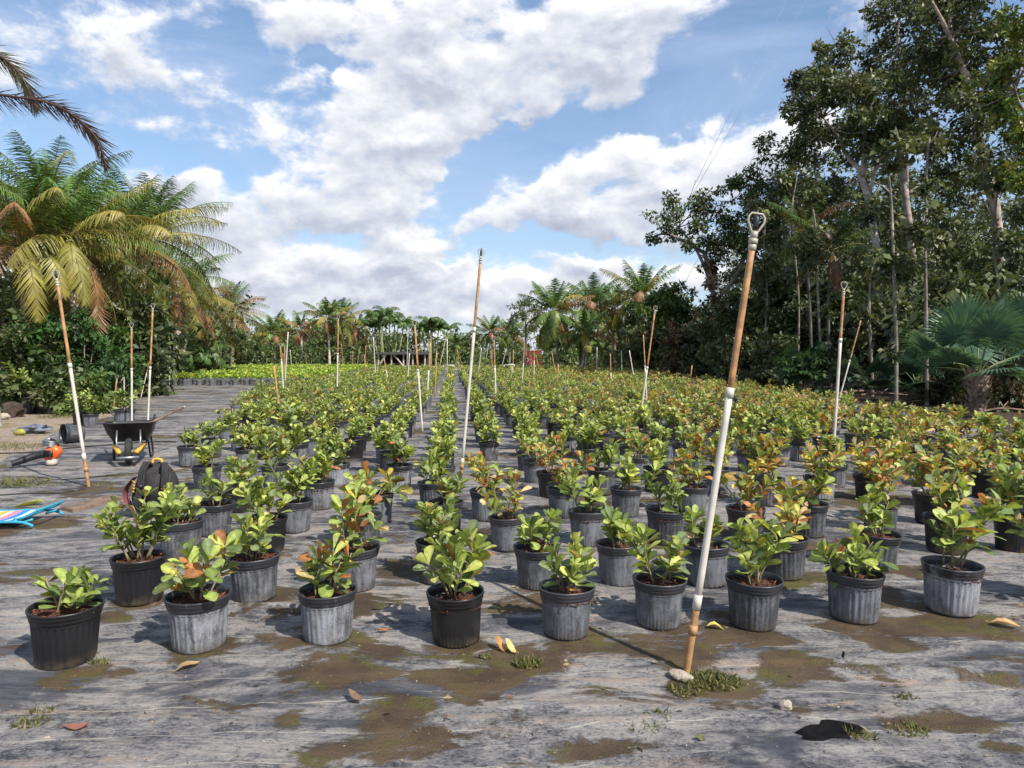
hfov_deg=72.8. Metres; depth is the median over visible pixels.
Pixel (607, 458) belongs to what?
potted plant
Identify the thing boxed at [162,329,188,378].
bush
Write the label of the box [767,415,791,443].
potted plant
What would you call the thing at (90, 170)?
coconut palm
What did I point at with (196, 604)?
potted plant
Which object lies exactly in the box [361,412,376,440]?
potted plant
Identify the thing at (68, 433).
fallen pot
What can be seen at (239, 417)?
potted plant
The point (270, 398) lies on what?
potted plant
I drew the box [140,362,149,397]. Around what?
sprinkler pole
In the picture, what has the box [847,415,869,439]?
potted plant
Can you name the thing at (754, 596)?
potted plant
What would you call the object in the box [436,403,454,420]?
potted plant
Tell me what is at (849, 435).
potted plant
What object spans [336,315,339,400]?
sprinkler pole
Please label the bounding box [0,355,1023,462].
ground
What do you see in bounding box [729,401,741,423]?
potted plant
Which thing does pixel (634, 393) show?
potted plant
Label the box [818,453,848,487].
potted plant
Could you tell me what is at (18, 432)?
coconut
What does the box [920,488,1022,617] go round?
potted plant
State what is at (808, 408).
potted plant
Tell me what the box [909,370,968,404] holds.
bush
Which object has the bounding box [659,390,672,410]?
potted plant
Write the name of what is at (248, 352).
bush
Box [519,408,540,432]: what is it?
potted plant
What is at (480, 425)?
potted plant
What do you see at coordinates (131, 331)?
sprinkler pole
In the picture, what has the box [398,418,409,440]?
potted plant
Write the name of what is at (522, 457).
potted plant
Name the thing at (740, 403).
potted plant
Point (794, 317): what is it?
bush
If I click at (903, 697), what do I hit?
weed tuft
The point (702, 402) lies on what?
potted plant
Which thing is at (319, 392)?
potted plant
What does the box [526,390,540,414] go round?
potted plant
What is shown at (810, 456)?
potted plant
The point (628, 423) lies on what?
potted plant
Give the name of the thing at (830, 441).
potted plant
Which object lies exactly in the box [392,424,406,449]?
potted plant
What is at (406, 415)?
potted plant
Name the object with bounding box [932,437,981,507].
potted plant
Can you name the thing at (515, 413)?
potted plant
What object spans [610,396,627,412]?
potted plant
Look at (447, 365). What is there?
pipe cross
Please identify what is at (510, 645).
fallen leaf
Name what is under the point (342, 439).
potted plant
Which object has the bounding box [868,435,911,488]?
potted plant
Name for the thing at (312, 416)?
potted plant
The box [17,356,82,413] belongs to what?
bush
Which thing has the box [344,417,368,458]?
potted plant
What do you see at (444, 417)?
potted plant
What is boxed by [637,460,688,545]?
potted plant
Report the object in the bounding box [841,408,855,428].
potted plant
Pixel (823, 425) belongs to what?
potted plant
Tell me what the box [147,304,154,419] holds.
sprinkler pole
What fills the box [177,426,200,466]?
potted plant
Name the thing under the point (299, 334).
coconut palm
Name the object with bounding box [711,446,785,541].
potted plant
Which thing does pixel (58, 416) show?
weed tuft
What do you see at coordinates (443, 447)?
potted plant
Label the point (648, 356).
sprinkler pole
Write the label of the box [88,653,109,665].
weed tuft
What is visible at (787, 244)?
slender palm
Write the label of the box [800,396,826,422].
potted plant
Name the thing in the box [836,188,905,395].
thin tree
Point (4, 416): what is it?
rock
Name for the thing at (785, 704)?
rock
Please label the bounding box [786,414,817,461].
potted plant
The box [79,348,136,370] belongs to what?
bush
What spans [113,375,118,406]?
sprinkler pole
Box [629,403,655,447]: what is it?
potted plant
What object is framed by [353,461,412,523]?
potted plant
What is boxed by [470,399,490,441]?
potted plant
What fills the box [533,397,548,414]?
potted plant
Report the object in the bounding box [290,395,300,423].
potted plant
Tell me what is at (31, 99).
coconut palm
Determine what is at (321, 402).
potted plant
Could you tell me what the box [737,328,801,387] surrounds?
bush
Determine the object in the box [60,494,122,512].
plank
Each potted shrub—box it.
[1,360,42,413]
[63,387,92,425]
[79,392,107,426]
[107,386,143,420]
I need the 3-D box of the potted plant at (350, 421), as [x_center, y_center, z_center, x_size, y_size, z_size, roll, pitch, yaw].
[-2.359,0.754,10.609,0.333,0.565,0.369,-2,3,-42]
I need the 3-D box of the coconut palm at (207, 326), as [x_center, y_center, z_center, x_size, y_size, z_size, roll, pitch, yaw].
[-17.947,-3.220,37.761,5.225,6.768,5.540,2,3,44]
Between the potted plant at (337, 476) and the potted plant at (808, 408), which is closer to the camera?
the potted plant at (337, 476)
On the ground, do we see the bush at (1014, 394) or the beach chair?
the bush at (1014, 394)
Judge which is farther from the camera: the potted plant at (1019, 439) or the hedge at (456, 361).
the hedge at (456, 361)
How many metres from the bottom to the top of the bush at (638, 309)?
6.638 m
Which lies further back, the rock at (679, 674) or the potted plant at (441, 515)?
the potted plant at (441, 515)
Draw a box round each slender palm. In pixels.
[757,187,852,386]
[765,211,886,389]
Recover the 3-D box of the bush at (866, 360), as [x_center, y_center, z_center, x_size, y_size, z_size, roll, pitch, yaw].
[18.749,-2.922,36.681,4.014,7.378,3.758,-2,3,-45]
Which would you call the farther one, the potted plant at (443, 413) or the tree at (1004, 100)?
the tree at (1004, 100)
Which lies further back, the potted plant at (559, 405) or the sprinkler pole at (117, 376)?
the sprinkler pole at (117, 376)
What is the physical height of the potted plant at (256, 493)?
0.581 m
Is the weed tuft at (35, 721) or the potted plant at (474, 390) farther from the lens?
the potted plant at (474, 390)
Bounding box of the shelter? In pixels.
[375,352,428,366]
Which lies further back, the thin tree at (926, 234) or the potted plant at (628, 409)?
the thin tree at (926, 234)
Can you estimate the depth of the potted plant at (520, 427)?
10.04 m
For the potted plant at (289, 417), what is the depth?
11.14 m
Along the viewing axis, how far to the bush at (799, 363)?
25.89 m
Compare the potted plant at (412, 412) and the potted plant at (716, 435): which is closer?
the potted plant at (716, 435)
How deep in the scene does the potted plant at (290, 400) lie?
13.63 m
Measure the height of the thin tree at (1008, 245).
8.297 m
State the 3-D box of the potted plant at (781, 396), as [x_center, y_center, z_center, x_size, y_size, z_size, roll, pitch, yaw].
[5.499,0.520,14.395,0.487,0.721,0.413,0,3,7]
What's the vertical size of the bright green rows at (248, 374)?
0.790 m
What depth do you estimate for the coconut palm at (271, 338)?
79.38 m
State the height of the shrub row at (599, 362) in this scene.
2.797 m
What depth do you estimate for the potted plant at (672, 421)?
11.60 m
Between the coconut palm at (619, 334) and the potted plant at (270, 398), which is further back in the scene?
the coconut palm at (619, 334)
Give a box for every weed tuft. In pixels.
[0,441,43,450]
[0,473,56,488]
[8,711,50,728]
[22,480,64,487]
[27,705,54,713]
[38,413,72,417]
[80,481,108,485]
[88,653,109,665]
[474,651,492,658]
[509,652,543,668]
[623,715,665,732]
[646,706,671,720]
[665,679,705,696]
[683,666,744,690]
[843,721,879,740]
[884,717,932,738]
[891,691,917,699]
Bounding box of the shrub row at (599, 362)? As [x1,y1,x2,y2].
[586,352,633,369]
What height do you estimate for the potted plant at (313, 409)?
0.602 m
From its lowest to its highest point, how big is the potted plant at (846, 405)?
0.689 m
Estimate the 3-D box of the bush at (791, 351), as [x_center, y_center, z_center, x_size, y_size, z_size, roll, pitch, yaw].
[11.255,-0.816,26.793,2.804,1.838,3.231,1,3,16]
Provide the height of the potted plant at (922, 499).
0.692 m
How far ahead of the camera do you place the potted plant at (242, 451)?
9.00 m
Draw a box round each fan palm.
[889,289,1023,414]
[979,284,1023,382]
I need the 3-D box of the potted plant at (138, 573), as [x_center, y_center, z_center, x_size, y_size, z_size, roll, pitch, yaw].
[-2.244,0.951,4.130,0.588,0.689,0.332,0,2,6]
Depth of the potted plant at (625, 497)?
6.34 m
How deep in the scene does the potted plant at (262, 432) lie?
9.76 m
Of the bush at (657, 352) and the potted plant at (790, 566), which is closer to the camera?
the potted plant at (790, 566)
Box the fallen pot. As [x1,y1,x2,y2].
[59,424,85,443]
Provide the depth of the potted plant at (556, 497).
6.26 m
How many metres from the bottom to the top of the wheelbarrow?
0.595 m
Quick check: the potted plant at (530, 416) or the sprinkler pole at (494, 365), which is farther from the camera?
the sprinkler pole at (494, 365)
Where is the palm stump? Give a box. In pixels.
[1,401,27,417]
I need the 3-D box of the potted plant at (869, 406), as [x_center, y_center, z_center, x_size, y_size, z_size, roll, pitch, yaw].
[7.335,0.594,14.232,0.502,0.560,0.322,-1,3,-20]
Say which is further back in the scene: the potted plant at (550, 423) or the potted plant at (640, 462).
the potted plant at (550, 423)
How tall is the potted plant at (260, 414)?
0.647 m
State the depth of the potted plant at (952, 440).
8.40 m
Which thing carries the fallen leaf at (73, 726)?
on the weed mat
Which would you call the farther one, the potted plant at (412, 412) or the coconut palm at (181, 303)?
the coconut palm at (181, 303)
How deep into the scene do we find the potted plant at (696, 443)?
8.45 m
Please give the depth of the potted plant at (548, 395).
16.61 m
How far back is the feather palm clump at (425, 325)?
74.16 m
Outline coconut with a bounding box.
[13,429,25,435]
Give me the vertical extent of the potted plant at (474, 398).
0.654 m
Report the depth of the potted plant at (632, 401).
14.50 m
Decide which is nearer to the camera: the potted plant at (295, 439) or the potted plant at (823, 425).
the potted plant at (295, 439)
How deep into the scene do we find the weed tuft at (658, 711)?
2.86 m
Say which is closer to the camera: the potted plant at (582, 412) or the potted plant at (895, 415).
the potted plant at (895, 415)
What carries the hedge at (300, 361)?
on the ground
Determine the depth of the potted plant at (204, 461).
7.58 m
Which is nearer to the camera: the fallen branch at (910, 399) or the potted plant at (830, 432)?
the potted plant at (830, 432)
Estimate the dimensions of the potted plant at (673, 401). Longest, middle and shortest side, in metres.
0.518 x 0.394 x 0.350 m
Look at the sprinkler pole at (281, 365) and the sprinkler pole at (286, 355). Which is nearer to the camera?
the sprinkler pole at (281, 365)
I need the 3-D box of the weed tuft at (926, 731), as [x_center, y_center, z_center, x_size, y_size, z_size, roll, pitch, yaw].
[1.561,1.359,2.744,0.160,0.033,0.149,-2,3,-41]
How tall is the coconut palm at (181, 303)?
7.471 m
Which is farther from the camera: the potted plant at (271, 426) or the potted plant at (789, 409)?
the potted plant at (789, 409)
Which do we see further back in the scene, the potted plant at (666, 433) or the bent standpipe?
the bent standpipe
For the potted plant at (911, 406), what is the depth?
12.79 m
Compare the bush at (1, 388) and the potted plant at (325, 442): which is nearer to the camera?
the potted plant at (325, 442)
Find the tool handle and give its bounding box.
[150,406,184,421]
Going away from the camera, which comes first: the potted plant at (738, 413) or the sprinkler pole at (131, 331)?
the potted plant at (738, 413)
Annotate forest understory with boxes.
[683,145,1023,400]
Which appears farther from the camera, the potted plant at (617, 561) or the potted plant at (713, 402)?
the potted plant at (713, 402)
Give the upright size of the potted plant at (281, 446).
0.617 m
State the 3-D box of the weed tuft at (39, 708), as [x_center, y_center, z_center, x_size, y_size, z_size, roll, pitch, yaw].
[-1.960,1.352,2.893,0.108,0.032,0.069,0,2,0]
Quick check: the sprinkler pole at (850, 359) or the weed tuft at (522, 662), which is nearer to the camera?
the weed tuft at (522, 662)
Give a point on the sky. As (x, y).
(365, 152)
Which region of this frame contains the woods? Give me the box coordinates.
[0,245,271,396]
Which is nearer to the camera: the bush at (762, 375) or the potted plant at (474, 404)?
the potted plant at (474, 404)
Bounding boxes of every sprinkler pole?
[52,269,90,486]
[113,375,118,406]
[129,322,133,420]
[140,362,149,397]
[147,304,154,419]
[273,366,280,414]
[279,343,283,387]
[285,332,288,380]
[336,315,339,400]
[373,337,375,371]
[412,320,422,430]
[426,343,430,398]
[434,353,436,397]
[460,248,484,476]
[492,337,496,401]
[522,343,524,378]
[610,354,611,383]
[641,305,656,404]
[643,335,646,397]
[683,210,765,672]
[833,281,847,451]
[839,320,860,400]
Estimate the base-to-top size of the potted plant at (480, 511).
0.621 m
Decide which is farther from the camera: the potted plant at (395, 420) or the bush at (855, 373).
the bush at (855, 373)
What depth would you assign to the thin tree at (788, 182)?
31.74 m
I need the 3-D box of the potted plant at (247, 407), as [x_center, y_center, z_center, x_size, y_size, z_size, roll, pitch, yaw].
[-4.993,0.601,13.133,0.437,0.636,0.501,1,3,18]
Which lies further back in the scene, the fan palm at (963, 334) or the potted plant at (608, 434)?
the fan palm at (963, 334)
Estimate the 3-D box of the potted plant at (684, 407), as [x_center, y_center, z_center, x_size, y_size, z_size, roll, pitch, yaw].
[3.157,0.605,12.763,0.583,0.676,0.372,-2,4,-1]
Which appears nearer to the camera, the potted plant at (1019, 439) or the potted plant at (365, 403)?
the potted plant at (1019, 439)
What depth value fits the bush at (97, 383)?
17.40 m
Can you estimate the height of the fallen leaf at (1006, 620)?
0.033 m
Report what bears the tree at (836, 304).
on the ground
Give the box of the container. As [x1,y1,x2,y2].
[523,350,541,365]
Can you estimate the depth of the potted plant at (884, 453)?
7.07 m
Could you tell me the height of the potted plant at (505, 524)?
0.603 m
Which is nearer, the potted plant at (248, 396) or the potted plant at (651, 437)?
the potted plant at (651, 437)
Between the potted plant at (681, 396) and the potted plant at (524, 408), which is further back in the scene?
the potted plant at (681, 396)
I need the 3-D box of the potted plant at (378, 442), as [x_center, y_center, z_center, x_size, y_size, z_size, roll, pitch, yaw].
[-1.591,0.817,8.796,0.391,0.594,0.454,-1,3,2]
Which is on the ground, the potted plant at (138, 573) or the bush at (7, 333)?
the bush at (7, 333)
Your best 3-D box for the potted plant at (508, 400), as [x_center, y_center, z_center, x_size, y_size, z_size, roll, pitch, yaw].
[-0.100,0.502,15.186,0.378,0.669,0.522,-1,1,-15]
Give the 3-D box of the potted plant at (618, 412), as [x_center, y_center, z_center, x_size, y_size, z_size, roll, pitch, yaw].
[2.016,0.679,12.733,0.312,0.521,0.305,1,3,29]
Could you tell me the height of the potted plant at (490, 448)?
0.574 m
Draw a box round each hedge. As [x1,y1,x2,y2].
[253,342,329,365]
[331,341,386,364]
[441,346,498,364]
[530,347,601,366]
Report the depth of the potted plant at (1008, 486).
5.21 m
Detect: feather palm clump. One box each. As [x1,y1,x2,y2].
[171,340,231,369]
[361,305,417,365]
[403,316,462,365]
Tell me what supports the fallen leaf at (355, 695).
on the weed mat
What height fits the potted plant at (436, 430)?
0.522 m
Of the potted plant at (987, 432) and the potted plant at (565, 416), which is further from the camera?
the potted plant at (565, 416)
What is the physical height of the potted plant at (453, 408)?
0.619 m
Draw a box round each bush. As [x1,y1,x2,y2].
[0,305,64,410]
[0,311,71,404]
[0,355,31,400]
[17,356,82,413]
[40,305,129,407]
[41,316,82,392]
[50,366,118,415]
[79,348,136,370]
[88,321,148,398]
[92,343,170,397]
[104,297,177,395]
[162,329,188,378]
[189,337,225,366]
[222,333,262,364]
[611,296,666,368]
[619,315,684,374]
[643,278,699,374]
[659,318,695,376]
[678,305,734,380]
[697,330,761,384]
[710,278,775,379]
[726,269,802,375]
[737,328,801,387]
[764,273,823,359]
[766,340,834,385]
[771,341,836,394]
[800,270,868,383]
[829,348,909,392]
[845,261,890,382]
[849,279,903,375]
[877,247,937,385]
[877,341,966,391]
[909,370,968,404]
[918,266,965,382]
[959,374,1023,412]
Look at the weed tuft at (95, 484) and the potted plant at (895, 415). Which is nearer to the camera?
the weed tuft at (95, 484)
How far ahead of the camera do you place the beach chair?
6.15 m
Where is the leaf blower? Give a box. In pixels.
[10,437,62,466]
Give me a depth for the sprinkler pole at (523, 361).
25.73 m
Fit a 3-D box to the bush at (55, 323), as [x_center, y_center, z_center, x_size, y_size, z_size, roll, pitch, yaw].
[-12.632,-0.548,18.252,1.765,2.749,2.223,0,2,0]
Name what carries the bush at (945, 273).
on the ground
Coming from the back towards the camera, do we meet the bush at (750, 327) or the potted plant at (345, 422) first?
the bush at (750, 327)
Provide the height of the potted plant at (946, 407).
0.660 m
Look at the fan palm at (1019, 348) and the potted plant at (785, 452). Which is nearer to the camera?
the potted plant at (785, 452)
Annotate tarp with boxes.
[10,424,52,433]
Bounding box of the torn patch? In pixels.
[794,719,863,740]
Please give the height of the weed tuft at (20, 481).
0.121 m
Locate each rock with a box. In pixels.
[1,413,10,419]
[668,669,693,680]
[778,700,791,709]
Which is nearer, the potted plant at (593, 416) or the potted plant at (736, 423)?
the potted plant at (736, 423)
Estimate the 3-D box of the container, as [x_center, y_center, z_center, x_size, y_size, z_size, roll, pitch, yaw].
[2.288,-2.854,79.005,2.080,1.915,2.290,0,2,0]
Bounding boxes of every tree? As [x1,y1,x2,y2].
[503,299,548,364]
[638,180,763,376]
[707,126,861,315]
[736,178,800,341]
[759,162,823,386]
[778,27,912,379]
[786,97,1023,268]
[789,165,849,389]
[831,0,995,256]
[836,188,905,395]
[861,126,930,403]
[895,0,1023,265]
[896,116,972,404]
[957,1,1023,199]
[957,193,1023,297]
[964,156,1023,395]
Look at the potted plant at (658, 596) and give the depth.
3.79 m
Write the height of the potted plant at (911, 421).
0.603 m
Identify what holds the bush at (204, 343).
on the ground
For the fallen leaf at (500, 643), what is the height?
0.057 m
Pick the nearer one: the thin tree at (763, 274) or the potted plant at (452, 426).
the potted plant at (452, 426)
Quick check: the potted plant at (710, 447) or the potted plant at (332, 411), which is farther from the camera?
the potted plant at (332, 411)
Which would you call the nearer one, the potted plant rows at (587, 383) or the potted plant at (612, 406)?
the potted plant at (612, 406)
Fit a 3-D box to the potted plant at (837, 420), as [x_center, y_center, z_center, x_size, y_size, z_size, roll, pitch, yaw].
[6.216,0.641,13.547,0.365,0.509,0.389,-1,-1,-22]
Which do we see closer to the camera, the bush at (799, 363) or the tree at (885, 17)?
the bush at (799, 363)
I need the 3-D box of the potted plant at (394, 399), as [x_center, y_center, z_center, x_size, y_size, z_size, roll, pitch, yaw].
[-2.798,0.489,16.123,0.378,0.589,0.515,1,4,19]
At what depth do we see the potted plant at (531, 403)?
15.43 m
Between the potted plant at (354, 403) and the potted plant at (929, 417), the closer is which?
the potted plant at (929, 417)
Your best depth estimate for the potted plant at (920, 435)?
9.03 m
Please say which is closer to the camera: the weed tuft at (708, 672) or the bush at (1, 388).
the weed tuft at (708, 672)
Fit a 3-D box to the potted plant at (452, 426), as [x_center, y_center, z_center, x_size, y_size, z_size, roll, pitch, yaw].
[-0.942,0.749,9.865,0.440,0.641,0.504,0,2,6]
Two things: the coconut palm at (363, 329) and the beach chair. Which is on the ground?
the coconut palm at (363, 329)
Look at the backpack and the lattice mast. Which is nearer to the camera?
the backpack
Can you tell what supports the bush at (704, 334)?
on the ground
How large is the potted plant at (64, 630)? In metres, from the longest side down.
0.464 x 0.338 x 0.332 m
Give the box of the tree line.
[191,297,730,366]
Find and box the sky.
[0,0,1023,353]
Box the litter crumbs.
[0,457,1023,767]
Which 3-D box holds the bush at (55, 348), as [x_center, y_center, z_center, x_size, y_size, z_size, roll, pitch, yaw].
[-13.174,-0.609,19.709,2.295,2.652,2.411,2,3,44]
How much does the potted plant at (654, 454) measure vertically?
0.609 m
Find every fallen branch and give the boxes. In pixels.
[833,386,890,394]
[855,388,909,395]
[899,394,922,401]
[977,401,1023,411]
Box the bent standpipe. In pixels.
[117,377,124,402]
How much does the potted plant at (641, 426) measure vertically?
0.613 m
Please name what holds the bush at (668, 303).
on the ground
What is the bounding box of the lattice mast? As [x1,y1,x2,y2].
[680,0,870,290]
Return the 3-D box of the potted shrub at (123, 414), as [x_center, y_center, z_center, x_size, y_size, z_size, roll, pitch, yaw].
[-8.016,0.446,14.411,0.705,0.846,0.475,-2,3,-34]
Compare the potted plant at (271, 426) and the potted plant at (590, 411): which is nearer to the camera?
the potted plant at (271, 426)
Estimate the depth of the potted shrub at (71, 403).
14.45 m
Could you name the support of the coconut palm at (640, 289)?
on the ground
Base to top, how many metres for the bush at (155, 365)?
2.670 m
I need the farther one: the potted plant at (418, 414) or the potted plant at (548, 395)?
the potted plant at (548, 395)
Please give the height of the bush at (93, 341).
3.132 m
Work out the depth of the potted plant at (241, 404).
15.01 m
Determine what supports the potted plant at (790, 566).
on the weed mat
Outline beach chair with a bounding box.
[0,500,64,527]
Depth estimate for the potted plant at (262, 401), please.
13.79 m
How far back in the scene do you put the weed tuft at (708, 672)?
3.16 m
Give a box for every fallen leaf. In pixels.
[6,499,43,505]
[60,722,88,729]
[171,661,199,671]
[346,688,361,699]
[495,636,504,651]
[505,638,517,652]
[707,621,727,629]
[983,618,1020,626]
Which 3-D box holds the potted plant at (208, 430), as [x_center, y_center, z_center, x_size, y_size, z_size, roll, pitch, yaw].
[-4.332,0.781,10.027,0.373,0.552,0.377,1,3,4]
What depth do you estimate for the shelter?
72.91 m
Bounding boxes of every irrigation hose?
[0,441,175,453]
[0,481,91,495]
[12,472,135,479]
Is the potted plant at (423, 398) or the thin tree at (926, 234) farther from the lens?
the thin tree at (926, 234)
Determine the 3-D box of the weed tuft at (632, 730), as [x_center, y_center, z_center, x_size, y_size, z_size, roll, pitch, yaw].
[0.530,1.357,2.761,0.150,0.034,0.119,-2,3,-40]
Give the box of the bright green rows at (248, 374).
[148,362,378,385]
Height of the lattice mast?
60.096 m
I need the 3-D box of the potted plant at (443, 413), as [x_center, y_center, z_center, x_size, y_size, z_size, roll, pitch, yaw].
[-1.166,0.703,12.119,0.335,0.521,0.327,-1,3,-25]
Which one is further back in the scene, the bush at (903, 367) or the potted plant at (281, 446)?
the bush at (903, 367)
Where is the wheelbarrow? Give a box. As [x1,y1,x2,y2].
[101,414,156,464]
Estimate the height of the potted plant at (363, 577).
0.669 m
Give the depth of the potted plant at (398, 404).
17.01 m
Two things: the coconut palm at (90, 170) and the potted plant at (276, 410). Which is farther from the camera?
the coconut palm at (90, 170)
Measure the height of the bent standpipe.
0.863 m
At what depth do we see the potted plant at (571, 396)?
17.05 m
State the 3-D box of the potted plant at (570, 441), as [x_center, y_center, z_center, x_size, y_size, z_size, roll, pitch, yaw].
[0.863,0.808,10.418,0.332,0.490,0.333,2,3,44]
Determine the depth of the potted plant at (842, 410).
12.20 m
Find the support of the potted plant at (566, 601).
on the weed mat
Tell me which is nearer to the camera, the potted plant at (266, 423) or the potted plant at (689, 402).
the potted plant at (266, 423)
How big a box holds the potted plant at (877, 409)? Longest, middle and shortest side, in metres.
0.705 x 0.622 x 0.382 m
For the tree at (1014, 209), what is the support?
on the ground
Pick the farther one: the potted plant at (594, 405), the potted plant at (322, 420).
the potted plant at (594, 405)
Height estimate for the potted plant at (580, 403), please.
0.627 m
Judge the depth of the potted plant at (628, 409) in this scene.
11.99 m
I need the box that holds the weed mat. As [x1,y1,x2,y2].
[0,370,1023,767]
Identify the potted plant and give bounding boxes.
[25,565,108,670]
[91,486,188,606]
[152,527,252,654]
[158,482,205,560]
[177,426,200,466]
[188,467,243,537]
[191,438,226,491]
[195,420,228,457]
[214,408,237,441]
[221,420,260,467]
[222,450,259,512]
[226,507,285,602]
[229,409,244,432]
[229,422,247,451]
[232,473,296,551]
[234,399,261,427]
[237,400,252,420]
[242,393,256,406]
[245,402,273,426]
[250,417,269,436]
[251,434,290,489]
[252,398,265,422]
[254,399,272,421]
[255,423,276,459]
[260,400,285,427]
[260,453,321,533]
[263,391,280,418]
[263,424,278,450]
[271,402,298,434]
[272,422,305,469]
[276,397,295,418]
[277,401,312,428]
[288,422,309,464]
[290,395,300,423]
[295,533,364,645]
[299,400,317,421]
[299,403,314,434]
[300,449,340,510]
[301,423,321,456]
[305,399,316,418]
[307,388,323,413]
[308,422,343,477]
[309,411,334,436]
[314,397,336,419]
[315,399,331,424]
[315,437,355,486]
[316,403,340,434]
[320,395,336,409]
[321,431,345,461]
[326,405,345,438]
[328,386,342,410]
[329,482,388,592]
[335,409,348,433]
[338,472,382,542]
[339,398,352,424]
[344,389,363,413]
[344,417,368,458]
[346,396,361,415]
[346,416,368,451]
[347,405,375,443]
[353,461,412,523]
[360,398,368,414]
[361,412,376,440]
[363,396,373,407]
[365,402,385,435]
[368,426,403,470]
[375,420,397,463]
[376,401,392,421]
[377,394,394,421]
[383,434,418,486]
[386,392,400,417]
[390,411,407,428]
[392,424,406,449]
[393,394,400,411]
[396,405,412,437]
[398,405,416,433]
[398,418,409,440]
[401,395,417,424]
[403,404,416,428]
[409,390,426,417]
[410,399,423,421]
[412,493,462,584]
[412,519,497,648]
[413,449,451,503]
[424,435,458,485]
[427,468,469,534]
[429,419,446,435]
[429,425,457,464]
[430,415,462,444]
[432,428,454,464]
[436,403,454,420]
[437,399,460,418]
[437,410,453,419]
[440,393,454,405]
[440,416,453,434]
[461,451,513,521]
[469,392,485,420]
[469,402,477,420]
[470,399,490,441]
[471,388,481,395]
[472,412,498,447]
[476,420,503,460]
[476,467,531,551]
[477,398,495,419]
[479,409,494,423]
[493,390,507,414]
[495,393,506,416]
[500,392,515,422]
[503,403,512,425]
[509,407,526,438]
[510,399,528,428]
[511,404,529,427]
[513,426,536,470]
[513,431,549,482]
[513,508,564,590]
[514,420,542,456]
[518,410,541,438]
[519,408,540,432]
[523,393,541,412]
[523,430,570,497]
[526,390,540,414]
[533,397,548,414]
[533,400,552,428]
[538,531,598,641]
[543,390,560,414]
[546,407,559,436]
[546,450,594,518]
[552,407,574,440]
[553,393,566,414]
[555,399,572,411]
[556,411,575,446]
[557,466,608,547]
[560,421,578,454]
[562,399,577,424]
[566,391,585,403]
[571,421,607,469]
[572,391,584,417]
[575,410,608,446]
[578,400,591,414]
[578,407,590,422]
[584,407,598,421]
[587,413,596,429]
[587,438,619,495]
[592,398,602,416]
[594,505,638,586]
[595,394,611,417]
[595,411,614,449]
[604,400,617,430]
[607,413,633,456]
[608,451,642,517]
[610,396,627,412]
[614,407,625,434]
[615,415,639,454]
[615,427,649,479]
[621,523,691,630]
[622,403,637,440]
[623,388,642,406]
[629,398,636,407]
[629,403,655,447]
[633,401,651,428]
[633,434,660,464]
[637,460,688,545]
[638,389,662,421]
[642,434,670,492]
[646,401,668,433]
[646,425,667,446]
[649,422,673,458]
[653,401,666,422]
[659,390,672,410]
[661,404,685,442]
[662,499,729,588]
[664,401,683,425]
[667,398,680,415]
[668,398,699,434]
[668,446,712,516]
[672,420,700,466]
[675,394,689,411]
[681,398,693,420]
[683,411,714,452]
[685,397,699,411]
[685,427,709,475]
[691,400,708,426]
[699,394,715,417]
[701,392,723,426]
[703,429,736,494]
[704,411,722,438]
[709,405,722,426]
[710,429,731,462]
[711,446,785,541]
[721,517,797,632]
[727,418,743,449]
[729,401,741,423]
[731,400,746,416]
[731,408,752,432]
[732,425,758,471]
[740,413,760,449]
[742,397,762,419]
[743,436,767,479]
[743,475,812,580]
[745,410,768,439]
[747,401,777,433]
[752,433,789,506]
[759,395,770,406]
[766,402,781,422]
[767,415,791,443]
[769,392,786,415]
[769,424,792,466]
[771,394,787,411]
[774,466,836,538]
[778,413,797,439]
[780,398,802,422]
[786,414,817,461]
[788,394,800,408]
[788,409,815,445]
[796,400,824,429]
[797,440,850,503]
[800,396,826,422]
[807,407,833,450]
[809,522,898,624]
[816,409,840,441]
[816,433,844,462]
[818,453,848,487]
[819,389,834,411]
[823,399,846,430]
[825,404,841,429]
[839,415,866,451]
[841,397,868,425]
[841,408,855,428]
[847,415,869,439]
[847,437,901,498]
[854,417,884,463]
[854,481,902,573]
[856,458,903,531]
[860,399,898,430]
[862,399,874,425]
[867,414,891,444]
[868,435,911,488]
[870,435,910,459]
[879,424,909,445]
[886,401,905,420]
[888,409,909,427]
[891,408,917,434]
[891,416,934,466]
[894,444,974,523]
[905,403,920,419]
[906,422,921,446]
[913,407,931,433]
[913,438,944,485]
[917,407,946,448]
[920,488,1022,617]
[922,468,973,554]
[931,426,961,461]
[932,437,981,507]
[934,402,956,434]
[934,428,974,478]
[942,413,962,436]
[943,405,981,456]
[969,439,1012,497]
[971,411,1008,449]
[971,424,1006,469]
[984,448,1023,511]
[985,462,1023,552]
[995,417,1023,464]
[1005,509,1023,553]
[1009,424,1023,469]
[1010,409,1023,430]
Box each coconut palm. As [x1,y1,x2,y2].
[0,45,118,426]
[0,130,158,336]
[0,142,178,357]
[0,159,153,326]
[6,172,227,322]
[88,158,241,327]
[137,240,254,379]
[147,261,236,368]
[189,279,266,365]
[207,281,272,364]
[248,309,301,363]
[274,310,320,363]
[295,298,354,363]
[311,298,371,363]
[334,312,372,363]
[438,332,469,360]
[466,315,518,365]
[489,317,530,363]
[509,278,594,367]
[547,307,620,368]
[558,272,627,365]
[585,285,633,368]
[599,261,693,333]
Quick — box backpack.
[122,458,178,512]
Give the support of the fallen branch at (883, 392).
on the ground
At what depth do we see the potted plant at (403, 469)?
7.70 m
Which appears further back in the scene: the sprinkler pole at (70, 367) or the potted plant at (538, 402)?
the potted plant at (538, 402)
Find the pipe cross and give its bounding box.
[443,339,454,378]
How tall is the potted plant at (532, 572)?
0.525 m
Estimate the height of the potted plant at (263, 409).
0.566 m
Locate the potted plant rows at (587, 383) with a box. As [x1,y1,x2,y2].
[229,363,854,415]

